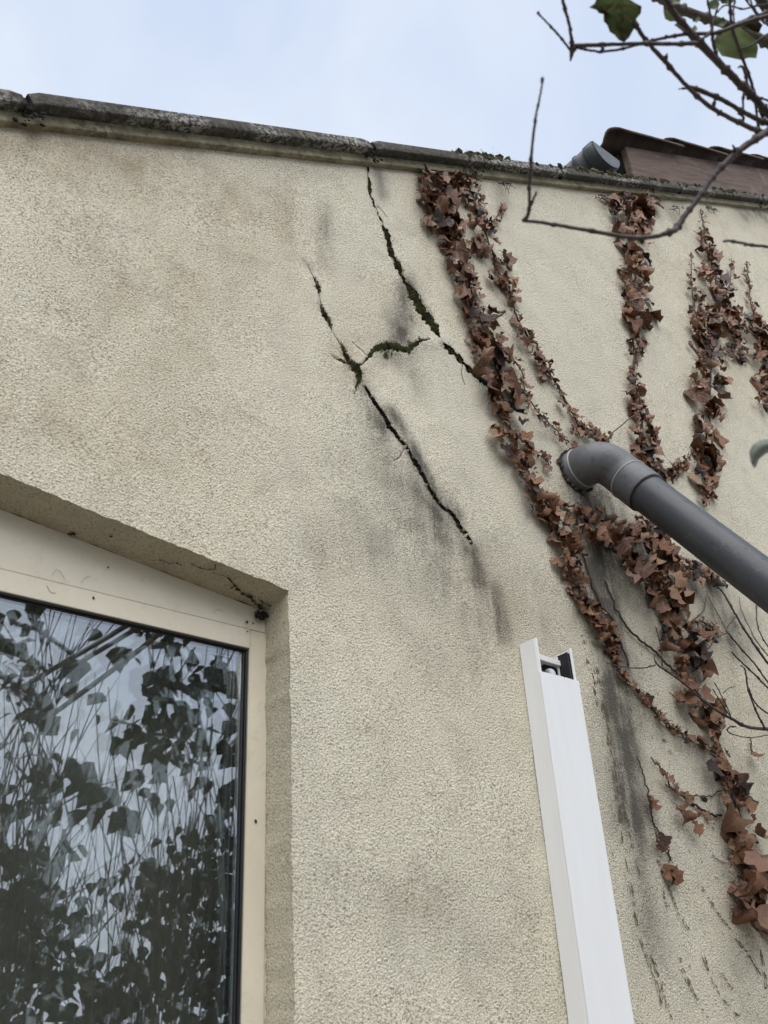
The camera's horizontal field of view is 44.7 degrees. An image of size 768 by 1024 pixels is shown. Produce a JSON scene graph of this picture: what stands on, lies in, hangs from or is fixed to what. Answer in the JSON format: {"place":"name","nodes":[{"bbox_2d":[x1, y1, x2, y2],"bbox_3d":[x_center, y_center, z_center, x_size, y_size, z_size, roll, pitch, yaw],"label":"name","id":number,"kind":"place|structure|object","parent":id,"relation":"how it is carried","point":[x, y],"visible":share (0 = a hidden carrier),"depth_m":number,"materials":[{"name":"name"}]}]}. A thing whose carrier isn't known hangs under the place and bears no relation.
{"place":"outdoors","nodes":[
{"label":"outdoors","id":0,"kind":"place"},
{"bbox_2d":[0,0,767,166],"label":"sky","id":1,"kind":"structure","parent":0,"point":[448,75],"materials":[{"name":"blue"}]},
{"label":"ground","id":2,"kind":"structure","parent":0,"visible":0},
{"bbox_2d":[0,89,767,1023],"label":"house","id":3,"kind":"structure","parent":2,"relation":"on","point":[178,379],"depth_m":1.63,"materials":[{"name":"paint"}]},
{"bbox_2d":[0,555,225,1023],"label":"window pane","id":4,"kind":"structure","parent":3,"relation":"hanging from","point":[112,894],"depth_m":1.30,"materials":[{"name":"clear glass"}]},
{"bbox_2d":[0,509,266,1023],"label":"window","id":5,"kind":"structure","parent":3,"relation":"attached to","point":[136,599],"depth_m":1.32,"materials":[{"name":"beige plastic"}]},
{"bbox_2d":[47,532,270,822],"bbox_3d":[-0.299,0.220,1.297,0.346,0.371,0.060,20,-38,-33],"label":"cobweb","id":6,"kind":"object","parent":3,"relation":"attached to","point":[237,589],"visible":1,"depth_m":1.43},
{"bbox_2d":[254,610,268,619],"bbox_3d":[-0.193,0.162,1.468,0.023,0.018,0.016,20,-38,-33],"label":"spider nest","id":7,"kind":"object","parent":3,"relation":"attached to","point":[262,615],"visible":1,"depth_m":1.46,"materials":[{"name":"black"}]},
{"bbox_2d":[12,106,767,208],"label":"dirt clumps","id":8,"kind":"object","parent":3,"relation":"attached to","point":[35,115],"visible":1,"depth_m":1.52,"materials":[{"name":"black soil"}]},
{"bbox_2d":[313,179,489,538],"bbox_3d":[0.059,-0.350,1.949,0.483,0.881,0.023,20,-38,-33],"label":"moss","id":9,"kind":"object","parent":3,"relation":"attached to","point":[408,349],"visible":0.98,"depth_m":1.93,"materials":[{"name":"plant"}]},
{"bbox_2d":[458,165,613,447],"bbox_3d":[0.374,-0.526,2.345,0.440,0.848,0.078,20,-38,-33],"label":"ivy vine","id":10,"kind":"object","parent":3,"relation":"attached to","point":[481,248],"visible":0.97,"depth_m":2.29,"materials":[{"name":"brown plant"}]},
{"bbox_2d":[415,164,720,753],"bbox_3d":[0.399,-0.212,2.149,0.745,1.457,0.091,20,-38,-33],"label":"ivy vine","id":11,"kind":"object","parent":3,"relation":"attached to","point":[440,208],"visible":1,"depth_m":2.05,"materials":[{"name":"brown plant"}]},
{"bbox_2d":[519,638,633,1023],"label":"cable trunking","id":12,"kind":"object","parent":3,"relation":"attached to","point":[595,983],"visible":1,"depth_m":1.55,"materials":[{"name":"white plastic"}]},
{"bbox_2d":[451,147,764,200],"bbox_3d":[0.916,-1.148,3.234,1.973,1.194,0.033,20,-38,-33],"label":"moss","id":13,"kind":"object","parent":3,"relation":"attached to","point":[490,156],"visible":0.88,"depth_m":2.96,"materials":[{"name":"green plant"}]},
{"bbox_2d":[595,189,683,482],"bbox_3d":[0.789,-0.613,2.791,0.810,1.386,0.104,20,-38,-33],"label":"ivy vine","id":14,"kind":"object","parent":3,"relation":"attached to","point":[632,308],"visible":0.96,"depth_m":2.73,"materials":[{"name":"brown plant"}]},
{"bbox_2d":[637,756,684,886],"bbox_3d":[0.518,0.575,1.750,0.066,0.237,0.046,20,-38,-33],"label":"ivy vine","id":15,"kind":"object","parent":3,"relation":"attached to","point":[674,873],"visible":1,"depth_m":1.72,"materials":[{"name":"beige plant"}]},
{"bbox_2d":[556,442,767,613],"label":"drainpipe","id":16,"kind":"object","parent":3,"relation":"attached to","point":[715,545],"visible":0.95,"depth_m":1.93,"materials":[{"name":"grey plastic"}]},
{"bbox_2d":[566,502,767,936],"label":"ivy vine","id":17,"kind":"object","parent":3,"relation":"attached to","point":[750,891],"visible":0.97,"depth_m":2.03,"materials":[{"name":"brown plant"}]},
{"bbox_2d":[582,630,767,1019],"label":"ivy rootlets","id":18,"kind":"object","parent":3,"relation":"attached to","point":[620,814],"visible":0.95,"depth_m":1.71,"materials":[{"name":"brown plant"}]},
{"bbox_2d":[650,757,728,836],"bbox_3d":[0.631,0.575,1.857,0.279,0.150,0.040,20,-38,-33],"label":"ivy vine","id":19,"kind":"object","parent":3,"relation":"attached to","point":[688,815],"visible":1,"depth_m":1.82,"materials":[{"name":"brown plant"}]},
{"bbox_2d":[659,204,752,506],"bbox_3d":[0.983,-0.620,2.976,0.882,1.566,0.105,20,-38,-33],"label":"ivy vine","id":20,"kind":"object","parent":3,"relation":"attached to","point":[734,322],"visible":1,"depth_m":2.91,"materials":[{"name":"brown plant"}]},
{"bbox_2d":[742,261,767,411],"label":"ivy vine","id":21,"kind":"object","parent":3,"relation":"attached to","point":[762,350],"visible":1,"depth_m":3.23,"materials":[{"name":"brown plant"}]},
{"bbox_2d":[749,738,763,757],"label":"ivy vine","id":22,"kind":"object","parent":3,"relation":"attached to","point":[755,754],"visible":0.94,"depth_m":2.06,"materials":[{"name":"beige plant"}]},
{"bbox_2d":[522,0,767,467],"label":"overhanging shrub","id":23,"kind":"object","parent":2,"relation":"on","point":[741,39],"visible":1,"depth_m":0.89,"materials":[{"name":"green plant"}]},
{"bbox_2d":[565,127,767,195],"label":"tiled roof","id":24,"kind":"structure","parent":2,"relation":"on","point":[620,150],"depth_m":4.63,"materials":[{"name":"tile"}]},
{"bbox_2d":[606,587,767,745],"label":"bare bush","id":25,"kind":"object","parent":2,"relation":"on","point":[742,724],"visible":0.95,"depth_m":1.94,"materials":[{"name":"brown plant"}]}
]}

